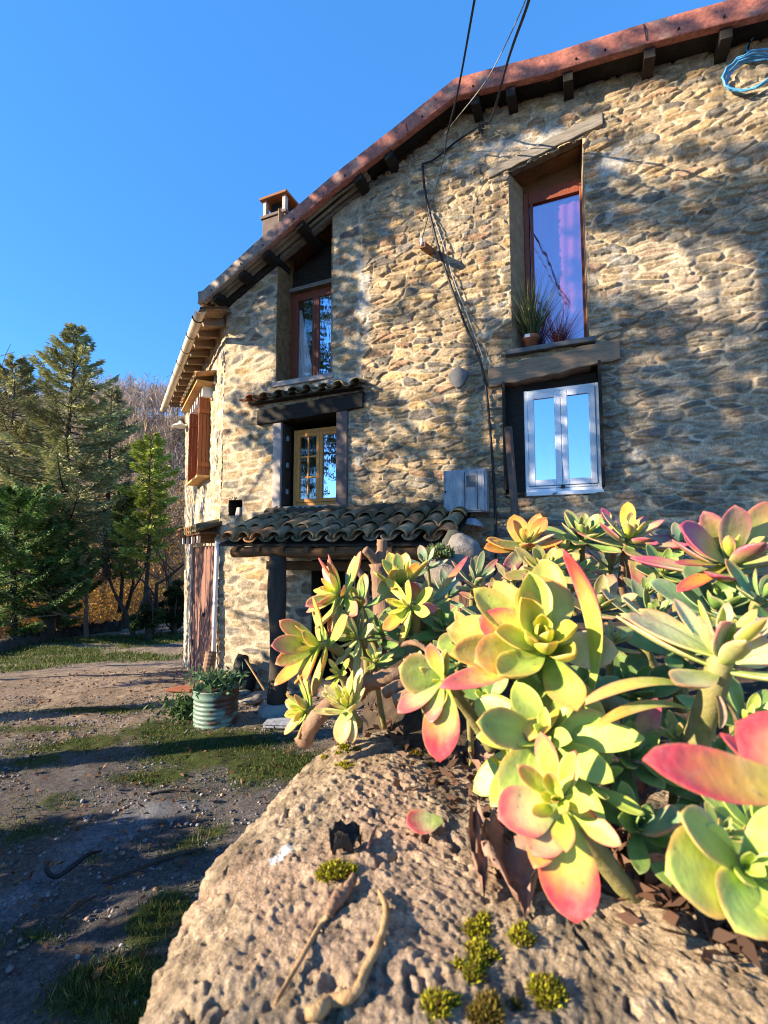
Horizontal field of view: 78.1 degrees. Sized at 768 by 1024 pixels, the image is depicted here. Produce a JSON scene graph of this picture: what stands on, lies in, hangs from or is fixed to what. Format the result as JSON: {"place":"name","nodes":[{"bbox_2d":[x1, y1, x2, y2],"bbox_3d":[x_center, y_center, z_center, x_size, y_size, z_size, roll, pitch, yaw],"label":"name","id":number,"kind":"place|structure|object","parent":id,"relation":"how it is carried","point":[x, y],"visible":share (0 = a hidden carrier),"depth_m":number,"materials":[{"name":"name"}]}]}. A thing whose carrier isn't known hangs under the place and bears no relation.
{"place":"outdoors","nodes":[
{"label":"outdoors","id":0,"kind":"place"},
{"bbox_2d":[0,416,363,1023],"bbox_3d":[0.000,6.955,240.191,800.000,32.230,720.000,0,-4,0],"label":"ground","id":1,"kind":"structure","parent":0,"point":[15,1006],"depth_m":3.62,"materials":[{"name":"soil"}]},
{"bbox_2d":[0,344,78,450],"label":"conifer tree","id":2,"kind":"object","parent":1,"relation":"on","point":[7,414],"visible":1,"depth_m":10.58,"materials":[{"name":"green plant"}]},
{"bbox_2d":[0,352,88,616],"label":"conifer tree","id":3,"kind":"object","parent":1,"relation":"on","point":[24,366],"visible":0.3,"depth_m":18.75,"materials":[{"name":"green plant"}]},
{"bbox_2d":[0,481,105,637],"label":"cypress tree","id":4,"kind":"object","parent":1,"relation":"on","point":[33,519],"visible":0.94,"depth_m":15.61,"materials":[{"name":"green plant"}]},
{"bbox_2d":[7,515,103,630],"bbox_3d":[-11.338,2.261,16.470,2.268,4.367,2.338,0,-4,0],"label":"cypress tree","id":5,"kind":"object","parent":1,"relation":"on","point":[56,550],"visible":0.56,"depth_m":16.31,"materials":[{"name":"green plant"}]},
{"bbox_2d":[2,538,119,637],"bbox_3d":[-10.713,2.600,15.548,2.154,3.570,3.292,-1,-5,18],"label":"bare tree","id":6,"kind":"object","parent":1,"relation":"on","point":[85,620],"visible":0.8,"depth_m":16.04,"materials":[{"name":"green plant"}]},
{"bbox_2d":[0,322,165,629],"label":"conifer tree","id":7,"kind":"object","parent":1,"relation":"on","point":[63,449],"visible":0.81,"depth_m":17.84,"materials":[{"name":"green plant"}]},
{"bbox_2d":[0,612,180,652],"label":"terrace wall","id":8,"kind":"structure","parent":1,"relation":"on","point":[9,643],"depth_m":16.07,"materials":[{"name":"stone"}]},
{"bbox_2d":[0,447,185,637],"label":"thicket","id":9,"kind":"object","parent":1,"relation":"on","point":[110,604],"visible":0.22,"depth_m":22.46,"materials":[{"name":"brown plant"}]},
{"bbox_2d":[0,368,185,584],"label":"hill wood","id":10,"kind":"object","parent":1,"relation":"on","point":[132,397],"visible":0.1,"depth_m":71.84,"materials":[{"name":"brown plant"}]},
{"bbox_2d":[51,385,156,616],"bbox_3d":[-12.609,-0.556,21.510,4.332,10.775,5.067,0,-4,0],"label":"conifer tree","id":11,"kind":"object","parent":1,"relation":"on","point":[115,406],"visible":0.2,"depth_m":21.62,"materials":[{"name":"green plant"}]},
{"bbox_2d":[80,521,135,636],"bbox_3d":[-9.680,2.404,16.736,2.139,4.196,1.883,-1,-5,17],"label":"bare tree","id":12,"kind":"object","parent":1,"relation":"on","point":[121,605],"visible":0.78,"depth_m":16.48,"materials":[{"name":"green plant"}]},
{"bbox_2d":[88,482,145,612],"bbox_3d":[-9.517,1.246,17.251,1.915,4.796,1.893,0,-4,0],"label":"cypress tree","id":13,"kind":"object","parent":1,"relation":"on","point":[116,516],"visible":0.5,"depth_m":17.12,"materials":[{"name":"green plant"}]},
{"bbox_2d":[87,510,184,635],"bbox_3d":[-7.990,2.725,16.762,4.529,5.544,3.247,0,-4,0],"label":"bare tree","id":14,"kind":"object","parent":1,"relation":"on","point":[158,583],"visible":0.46,"depth_m":16.45,"materials":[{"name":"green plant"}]},
{"bbox_2d":[108,431,182,612],"bbox_3d":[-8.483,0.328,16.816,2.244,6.486,2.421,0,-4,0],"label":"cypress tree","id":15,"kind":"object","parent":1,"relation":"on","point":[145,498],"visible":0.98,"depth_m":16.69,"materials":[{"name":"green plant"}]},
{"bbox_2d":[128,589,168,639],"bbox_3d":[-8.016,3.514,16.101,1.250,1.816,1.126,2,-5,-26],"label":"tree","id":16,"kind":"object","parent":1,"relation":"on","point":[149,618],"visible":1,"depth_m":15.95,"materials":[{"name":"green plant"}]},
{"bbox_2d":[140,690,193,723],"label":"weed clump","id":17,"kind":"object","parent":1,"relation":"on","point":[179,708],"visible":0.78,"depth_m":5.62,"materials":[{"name":"green plant"}]},
{"bbox_2d":[158,579,183,633],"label":"ivy bush","id":18,"kind":"object","parent":1,"relation":"on","point":[174,602],"visible":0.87,"depth_m":17.15,"materials":[{"name":"green plant"}]},
{"bbox_2d":[0,629,359,1023],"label":"grass","id":19,"kind":"structure","parent":1,"relation":"on","point":[34,665],"depth_m":4.29,"materials":[{"name":"plant"}]},
{"bbox_2d":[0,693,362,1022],"bbox_3d":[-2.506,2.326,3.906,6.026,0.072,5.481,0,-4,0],"label":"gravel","id":20,"kind":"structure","parent":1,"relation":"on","point":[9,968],"depth_m":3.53,"materials":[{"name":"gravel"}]},
{"bbox_2d":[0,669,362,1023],"bbox_3d":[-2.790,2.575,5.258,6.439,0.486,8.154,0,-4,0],"label":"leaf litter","id":21,"kind":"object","parent":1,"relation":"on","point":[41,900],"visible":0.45,"depth_m":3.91,"materials":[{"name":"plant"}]},
{"bbox_2d":[183,660,249,729],"bbox_3d":[-1.941,2.119,5.472,0.775,0.671,0.912,1,-5,-17],"label":"drum planter","id":22,"kind":"object","parent":1,"relation":"on","point":[215,702],"visible":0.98,"depth_m":5.35,"materials":[{"name":"silver metal"}]},
{"bbox_2d":[228,653,256,692],"bbox_3d":[-2.016,2.363,6.754,0.418,0.665,0.357,0,-4,0],"label":"plastic sack","id":23,"kind":"object","parent":1,"relation":"on","point":[250,682],"visible":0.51,"depth_m":6.65,"materials":[{"name":"black plastic"}]},
{"bbox_2d":[139,730,767,1023],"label":"boulder","id":24,"kind":"object","parent":1,"relation":"on","point":[253,915],"visible":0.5,"depth_m":0.36,"materials":[{"name":"stone"}]},
{"bbox_2d":[274,915,328,1004],"bbox_3d":[-0.058,0.315,0.337,0.007,0.008,0.074,-2,-5,21],"label":"dead flower stalk","id":25,"kind":"object","parent":24,"relation":"on","point":[316,931],"visible":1,"depth_m":0.33,"materials":[{"name":"plant"}]},
{"bbox_2d":[284,675,321,738],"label":"succulent rosette","id":26,"kind":"object","parent":24,"relation":"on","point":[298,711],"visible":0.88,"depth_m":0.70,"materials":[{"name":"green plant"}]},
{"bbox_2d":[294,687,370,748],"bbox_3d":[-0.070,0.294,0.688,0.115,0.084,0.042,2,-5,-22],"label":"woody stem","id":27,"kind":"object","parent":24,"relation":"on","point":[313,723],"visible":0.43,"depth_m":0.66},
{"bbox_2d":[271,596,359,696],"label":"succulent rosette","id":28,"kind":"object","parent":27,"relation":"on","point":[298,646],"visible":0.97,"depth_m":0.73,"materials":[{"name":"green plant"}]},
{"bbox_2d":[362,662,450,691],"bbox_3d":[0.031,0.252,0.718,0.152,0.047,0.051,1,-5,-8],"label":"woody stem","id":29,"kind":"object","parent":27,"relation":"on","point":[373,680],"visible":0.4,"depth_m":0.70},
{"bbox_2d":[313,858,359,883],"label":"moss tuft","id":30,"kind":"object","parent":24,"relation":"on","point":[333,869],"visible":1,"depth_m":0.41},
{"bbox_2d":[306,551,369,673],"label":"succulent rosette","id":31,"kind":"object","parent":24,"relation":"on","point":[330,592],"visible":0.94,"depth_m":0.79,"materials":[{"name":"green plant"}]},
{"bbox_2d":[311,668,367,743],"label":"succulent rosette","id":32,"kind":"object","parent":24,"relation":"on","point":[347,698],"visible":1,"depth_m":0.64,"materials":[{"name":"green plant"}]},
{"bbox_2d":[325,872,354,918],"bbox_3d":[-0.034,0.314,0.389,0.013,0.013,0.046,-3,-5,31],"label":"dried seed head","id":33,"kind":"object","parent":24,"relation":"on","point":[339,897],"visible":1,"depth_m":0.38},
{"bbox_2d":[329,819,361,854],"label":"dead leaf","id":34,"kind":"object","parent":24,"relation":"on","point":[343,835],"visible":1,"depth_m":0.45,"materials":[{"name":"black plant"}]},
{"bbox_2d":[305,889,389,1022],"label":"dead root","id":35,"kind":"object","parent":24,"relation":"on","point":[319,1010],"visible":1,"depth_m":0.31,"materials":[{"name":"wood"}]},
{"bbox_2d":[361,643,393,729],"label":"succulent rosette","id":36,"kind":"object","parent":24,"relation":"on","point":[386,657],"visible":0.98,"depth_m":0.73,"materials":[{"name":"green plant"}]},
{"bbox_2d":[406,809,442,834],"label":"fallen leaf","id":37,"kind":"object","parent":24,"relation":"on","point":[418,821],"visible":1,"depth_m":0.47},
{"bbox_2d":[418,984,462,1023],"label":"moss tuft","id":38,"kind":"object","parent":24,"relation":"on","point":[438,1001],"visible":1,"depth_m":0.30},
{"bbox_2d":[447,954,488,985],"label":"moss tuft","id":39,"kind":"object","parent":24,"relation":"on","point":[458,961],"visible":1,"depth_m":0.32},
{"bbox_2d":[459,909,494,939],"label":"moss tuft","id":40,"kind":"object","parent":24,"relation":"on","point":[475,926],"visible":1,"depth_m":0.36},
{"bbox_2d":[469,800,488,898],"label":"dead leaf","id":41,"kind":"object","parent":24,"relation":"on","point":[480,859],"visible":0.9,"depth_m":0.44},
{"bbox_2d":[461,935,501,984],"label":"moss tuft","id":42,"kind":"object","parent":24,"relation":"on","point":[481,950],"visible":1,"depth_m":0.34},
{"bbox_2d":[464,987,523,1023],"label":"moss tuft","id":43,"kind":"object","parent":24,"relation":"on","point":[487,1006],"visible":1,"depth_m":0.29,"materials":[{"name":"plant"}]},
{"bbox_2d":[481,808,538,918],"bbox_3d":[0.113,0.299,0.411,0.055,0.040,0.089,0,-4,0],"label":"dead leaf","id":44,"kind":"object","parent":24,"relation":"on","point":[510,860],"visible":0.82,"depth_m":0.41,"materials":[{"name":"plant"}]},
{"bbox_2d":[505,916,536,952],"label":"moss tuft","id":45,"kind":"object","parent":24,"relation":"on","point":[519,934],"visible":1,"depth_m":0.35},
{"bbox_2d":[523,970,569,1014],"bbox_3d":[0.107,0.315,0.312,0.030,0.013,0.030,0,-4,0],"label":"moss tuft","id":46,"kind":"object","parent":24,"relation":"on","point":[549,991],"visible":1,"depth_m":0.31,"materials":[{"name":"plant"}]},
{"bbox_2d":[575,753,644,829],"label":"succulent rosette","id":47,"kind":"object","parent":24,"relation":"on","point":[624,803],"visible":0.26,"depth_m":0.41,"materials":[{"name":"green plant"}]},
{"bbox_2d":[570,649,687,729],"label":"succulent rosette","id":48,"kind":"object","parent":24,"relation":"on","point":[625,666],"visible":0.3,"depth_m":0.55,"materials":[{"name":"green plant"}]},
{"bbox_2d":[598,780,687,887],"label":"succulent rosette","id":49,"kind":"object","parent":24,"relation":"on","point":[650,830],"visible":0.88,"depth_m":0.39,"materials":[{"name":"green plant"}]},
{"bbox_2d":[605,698,703,811],"bbox_3d":[0.238,0.243,0.447,0.101,0.134,0.090,0,-4,0],"label":"succulent rosette","id":50,"kind":"object","parent":24,"relation":"on","point":[642,722],"visible":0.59,"depth_m":0.44,"materials":[{"name":"green plant"}]},
{"bbox_2d":[643,720,746,837],"bbox_3d":[0.286,0.249,0.416,0.109,0.109,0.085,4,-6,-43],"label":"succulent rosette","id":51,"kind":"object","parent":24,"relation":"on","point":[719,743],"visible":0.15,"depth_m":0.42,"materials":[{"name":"green plant"}]},
{"bbox_2d":[642,711,767,805],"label":"succulent rosette","id":52,"kind":"object","parent":24,"relation":"on","point":[741,778],"visible":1,"depth_m":0.24,"materials":[{"name":"pink plant"}]},
{"bbox_2d":[665,805,767,940],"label":"succulent rosette","id":53,"kind":"object","parent":24,"relation":"on","point":[710,872],"visible":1,"depth_m":0.28,"materials":[{"name":"green plant"}]},
{"bbox_2d":[675,675,767,755],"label":"succulent rosette","id":54,"kind":"object","parent":24,"relation":"on","point":[757,701],"visible":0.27,"depth_m":0.45,"materials":[{"name":"green plant"}]},
{"bbox_2d":[701,795,763,854],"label":"succulent rosette","id":55,"kind":"object","parent":24,"relation":"on","point":[726,810],"visible":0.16,"depth_m":0.35,"materials":[{"name":"green plant"}]},
{"bbox_2d":[160,0,767,717],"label":"stone house","id":56,"kind":"structure","parent":1,"relation":"on","point":[326,392],"depth_m":5.92,"materials":[{"name":"beige stone"}]},
{"bbox_2d":[191,546,214,672],"bbox_3d":[-3.241,1.935,8.517,0.070,2.628,2.508,3,-5,-30],"label":"barn door","id":57,"kind":"structure","parent":56,"relation":"in","point":[201,641],"depth_m":8.65,"materials":[{"name":"brown wood"}]},
{"bbox_2d":[290,286,330,378],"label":"window","id":58,"kind":"structure","parent":56,"relation":"in","point":[311,310],"depth_m":7.47,"materials":[{"name":"brown glass"}]},
{"bbox_2d":[293,419,335,505],"bbox_3d":[-0.872,-0.651,7.238,1.170,1.470,0.530,-2,-5,23],"label":"window","id":59,"kind":"structure","parent":56,"relation":"in","point":[314,476],"depth_m":7.07,"materials":[{"name":"brown wood"}]},
{"bbox_2d":[421,164,496,575],"bbox_3d":[0.922,-1.964,5.989,0.922,5.488,0.051,-2,-5,24],"label":"cable","id":60,"kind":"object","parent":56,"relation":"attached to","point":[481,366],"depth_m":5.86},
{"bbox_2d":[443,468,489,512],"bbox_3d":[0.998,-0.251,5.761,0.530,0.520,0.200,-2,-5,23],"label":"meter box","id":61,"kind":"object","parent":56,"relation":"attached to","point":[468,489],"visible":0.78,"depth_m":5.67,"materials":[{"name":"metal"}]},
{"bbox_2d":[445,470,484,510],"bbox_3d":[0.965,-0.256,5.691,0.485,0.480,0.015,-2,-5,23],"label":"door","id":62,"kind":"structure","parent":61,"relation":"in","point":[454,481],"depth_m":5.69,"materials":[{"name":"metal"}]},
{"bbox_2d":[422,0,529,164],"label":"overhead cable","id":63,"kind":"object","parent":56,"relation":"attached to","point":[504,72],"visible":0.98,"depth_m":5.18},
{"bbox_2d":[493,258,572,346],"bbox_3d":[1.767,-2.476,5.856,1.053,1.052,1.173,-4,-6,41],"label":"potted plant","id":64,"kind":"object","parent":56,"relation":"on","point":[532,326],"visible":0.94,"depth_m":5.75,"materials":[{"name":"green plant"}]},
{"bbox_2d":[534,298,585,342],"bbox_3d":[2.139,-2.249,5.801,0.744,0.592,0.754,3,-5,-31],"label":"potted plant","id":65,"kind":"object","parent":56,"relation":"on","point":[559,336],"visible":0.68,"depth_m":5.72,"materials":[{"name":"purple plant"}]},
{"bbox_2d":[523,178,597,375],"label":"window","id":66,"kind":"structure","parent":56,"relation":"in","point":[553,217],"depth_m":6.06,"materials":[{"name":"brown glass"}]},
{"bbox_2d":[524,376,603,495],"bbox_3d":[2.170,-0.833,5.755,1.140,1.460,0.640,-2,-5,23],"label":"window","id":67,"kind":"structure","parent":56,"relation":"in","point":[562,426],"depth_m":5.56,"materials":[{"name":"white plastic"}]},
{"bbox_2d":[721,37,767,92],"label":"hose coil","id":68,"kind":"object","parent":56,"relation":"hanging from","point":[754,55],"visible":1,"depth_m":4.94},
{"bbox_2d":[504,426,522,587],"bbox_3d":[1.468,0.715,5.249,0.094,3.397,0.237,3,-6,-36],"label":"drain pipe","id":69,"kind":"object","parent":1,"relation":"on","point":[514,508],"visible":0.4,"depth_m":5.33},
{"bbox_2d":[0,0,725,419],"label":"sky","id":70,"kind":"structure","parent":0,"point":[141,141],"materials":[{"name":"blue"}]},
{"bbox_3d":[1.131,1.411,0.920,2.298,1.930,1.454,0,-4,0],"label":"planter wall","id":71,"kind":"object","parent":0,"visible":0},
{"bbox_2d":[355,601,767,784],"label":"soil","id":72,"kind":"structure","parent":71,"relation":"in","point":[410,723],"depth_m":0.79,"materials":[{"name":"soil"}]},
{"bbox_2d":[335,607,377,675],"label":"succulent rosette","id":73,"kind":"object","parent":72,"relation":"on","point":[360,633],"visible":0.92,"depth_m":0.76,"materials":[{"name":"green plant"}]},
{"bbox_2d":[334,573,385,669],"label":"succulent rosette","id":74,"kind":"object","parent":72,"relation":"on","point":[362,586],"visible":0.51,"depth_m":0.87,"materials":[{"name":"green plant"}]},
{"bbox_2d":[340,607,397,668],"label":"succulent rosette","id":75,"kind":"object","parent":72,"relation":"on","point":[384,642],"visible":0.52,"depth_m":0.90,"materials":[{"name":"green plant"}]},
{"bbox_2d":[362,539,391,630],"bbox_3d":[-0.009,0.228,1.483,0.078,0.285,0.117,-3,-5,34],"label":"cut shrub","id":76,"kind":"object","parent":72,"relation":"on","point":[377,557],"visible":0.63,"depth_m":1.47,"materials":[{"name":"brown wood"}]},
{"bbox_2d":[373,552,427,599],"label":"succulent rosette","id":77,"kind":"object","parent":72,"relation":"on","point":[400,570],"visible":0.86,"depth_m":0.82,"materials":[{"name":"green plant"}]},
{"bbox_2d":[377,617,433,667],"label":"succulent rosette","id":78,"kind":"object","parent":72,"relation":"on","point":[398,652],"visible":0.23,"depth_m":0.82,"materials":[{"name":"green plant"}]},
{"bbox_2d":[379,577,436,648],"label":"succulent rosette","id":79,"kind":"object","parent":72,"relation":"on","point":[404,609],"visible":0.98,"depth_m":0.75,"materials":[{"name":"green plant"}]},
{"bbox_2d":[404,556,467,633],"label":"succulent rosette","id":80,"kind":"object","parent":72,"relation":"on","point":[447,585],"visible":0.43,"depth_m":0.82,"materials":[{"name":"green plant"}]},
{"bbox_2d":[404,597,475,675],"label":"succulent rosette","id":81,"kind":"object","parent":72,"relation":"on","point":[444,613],"visible":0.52,"depth_m":0.79,"materials":[{"name":"green plant"}]},
{"bbox_2d":[397,643,496,761],"bbox_3d":[0.077,0.197,0.481,0.129,0.129,0.064,2,-5,-26],"label":"succulent rosette","id":82,"kind":"object","parent":72,"relation":"on","point":[422,677],"visible":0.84,"depth_m":0.48,"materials":[{"name":"green plant"}]},
{"bbox_2d":[424,554,469,585],"bbox_3d":[0.159,0.145,1.189,0.118,0.094,0.097,0,-4,0],"label":"bed stone","id":83,"kind":"object","parent":72,"relation":"on","point":[448,566],"visible":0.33,"depth_m":1.16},
{"bbox_2d":[450,577,480,614],"bbox_3d":[0.208,0.254,1.254,0.093,0.169,0.098,0,-4,0],"label":"bed stone","id":84,"kind":"object","parent":72,"relation":"on","point":[459,598],"visible":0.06,"depth_m":1.21,"materials":[{"name":"brown stone"}]},
{"bbox_2d":[446,533,481,559],"bbox_3d":[0.204,0.103,1.247,0.102,0.097,0.095,0,-4,0],"label":"bed stone","id":85,"kind":"object","parent":84,"relation":"on","point":[466,545],"visible":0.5,"depth_m":1.21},
{"bbox_2d":[452,550,497,605],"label":"succulent rosette","id":86,"kind":"object","parent":72,"relation":"on","point":[476,565],"visible":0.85,"depth_m":0.92,"materials":[{"name":"green plant"}]},
{"bbox_2d":[462,678,508,699],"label":"succulent rosette","id":87,"kind":"object","parent":72,"relation":"on","point":[499,687],"visible":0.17,"depth_m":0.55,"materials":[{"name":"green plant"}]},
{"bbox_2d":[484,513,562,570],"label":"succulent rosette","id":88,"kind":"object","parent":72,"relation":"on","point":[523,534],"visible":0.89,"depth_m":0.85,"materials":[{"name":"yellow plant"}]},
{"bbox_2d":[439,549,629,741],"bbox_3d":[0.157,0.133,0.479,0.198,0.191,0.160,-1,-5,15],"label":"succulent rosette","id":89,"kind":"object","parent":72,"relation":"on","point":[526,630],"visible":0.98,"depth_m":0.46,"materials":[{"name":"green plant"}]},
{"bbox_2d":[503,545,579,583],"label":"succulent rosette","id":90,"kind":"object","parent":72,"relation":"on","point":[554,555],"visible":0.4,"depth_m":0.76,"materials":[{"name":"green plant"}]},
{"bbox_2d":[473,673,644,845],"bbox_3d":[0.149,0.215,0.432,0.141,0.130,0.119,0,-4,0],"label":"succulent rosette","id":91,"kind":"object","parent":72,"relation":"on","point":[501,723],"visible":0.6,"depth_m":0.41,"materials":[{"name":"green plant"}]},
{"bbox_2d":[357,694,767,977],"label":"plant litter","id":92,"kind":"object","parent":72,"relation":"on","point":[661,893],"visible":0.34,"depth_m":0.38,"materials":[{"name":"brown plant"}]},
{"bbox_2d":[497,732,641,923],"bbox_3d":[0.159,0.254,0.362,0.149,0.159,0.075,3,-6,-37],"label":"succulent rosette","id":93,"kind":"object","parent":72,"relation":"on","point":[558,829],"visible":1,"depth_m":0.34,"materials":[{"name":"green plant"}]},
{"bbox_2d":[558,547,600,616],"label":"succulent rosette","id":94,"kind":"object","parent":72,"relation":"on","point":[588,567],"visible":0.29,"depth_m":0.81,"materials":[{"name":"green plant"}]},
{"bbox_2d":[543,509,621,563],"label":"succulent rosette","id":95,"kind":"object","parent":72,"relation":"on","point":[585,523],"visible":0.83,"depth_m":0.86,"materials":[{"name":"green plant"}]},
{"bbox_2d":[585,549,620,595],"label":"succulent rosette","id":96,"kind":"object","parent":72,"relation":"on","point":[609,561],"visible":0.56,"depth_m":0.92,"materials":[{"name":"green plant"}]},
{"bbox_2d":[573,574,637,619],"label":"succulent rosette","id":97,"kind":"object","parent":72,"relation":"on","point":[608,582],"visible":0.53,"depth_m":0.65,"materials":[{"name":"green plant"}]},
{"bbox_2d":[603,619,640,675],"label":"succulent rosette","id":98,"kind":"object","parent":72,"relation":"on","point":[615,637],"visible":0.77,"depth_m":0.55,"materials":[{"name":"green plant"}]},
{"bbox_2d":[570,502,688,595],"bbox_3d":[0.435,0.066,0.818,0.179,0.173,0.131,1,-5,-12],"label":"succulent rosette","id":99,"kind":"object","parent":72,"relation":"on","point":[634,530],"visible":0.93,"depth_m":0.82,"materials":[{"name":"green plant"}]},
{"bbox_2d":[601,578,693,668],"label":"succulent rosette","id":100,"kind":"object","parent":72,"relation":"on","point":[644,599],"visible":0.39,"depth_m":0.63,"materials":[{"name":"green plant"}]},
{"bbox_2d":[635,544,683,613],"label":"succulent rosette","id":101,"kind":"object","parent":72,"relation":"on","point":[673,576],"visible":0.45,"depth_m":0.76,"materials":[{"name":"green plant"}]},
{"bbox_2d":[614,612,714,713],"bbox_3d":[0.338,0.175,0.535,0.101,0.115,0.105,1,-5,-13],"label":"succulent rosette","id":102,"kind":"object","parent":72,"relation":"on","point":[672,660],"visible":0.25,"depth_m":0.55,"materials":[{"name":"green plant"}]},
{"bbox_2d":[650,710,683,804],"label":"succulent rosette","id":103,"kind":"object","parent":72,"relation":"on","point":[677,736],"visible":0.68,"depth_m":0.44,"materials":[{"name":"green plant"}]},
{"bbox_2d":[583,598,767,747],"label":"succulent rosette","id":104,"kind":"object","parent":72,"relation":"on","point":[725,645],"visible":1,"depth_m":0.39,"materials":[{"name":"green plant"}]},
{"bbox_2d":[630,502,767,592],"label":"succulent rosette","id":105,"kind":"object","parent":72,"relation":"on","point":[737,535],"visible":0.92,"depth_m":0.57,"materials":[{"name":"pink plant"}]},
{"bbox_2d":[649,565,764,627],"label":"succulent rosette","id":106,"kind":"object","parent":72,"relation":"on","point":[715,597],"visible":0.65,"depth_m":0.56,"materials":[{"name":"green plant"}]},
{"bbox_2d":[704,801,744,842],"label":"succulent rosette","id":107,"kind":"object","parent":72,"relation":"on","point":[728,827],"visible":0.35,"depth_m":0.34,"materials":[{"name":"green plant"}]},
{"bbox_2d":[725,558,767,618],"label":"succulent rosette","id":108,"kind":"object","parent":72,"relation":"on","point":[759,601],"visible":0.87,"depth_m":0.52,"materials":[{"name":"green plant"}]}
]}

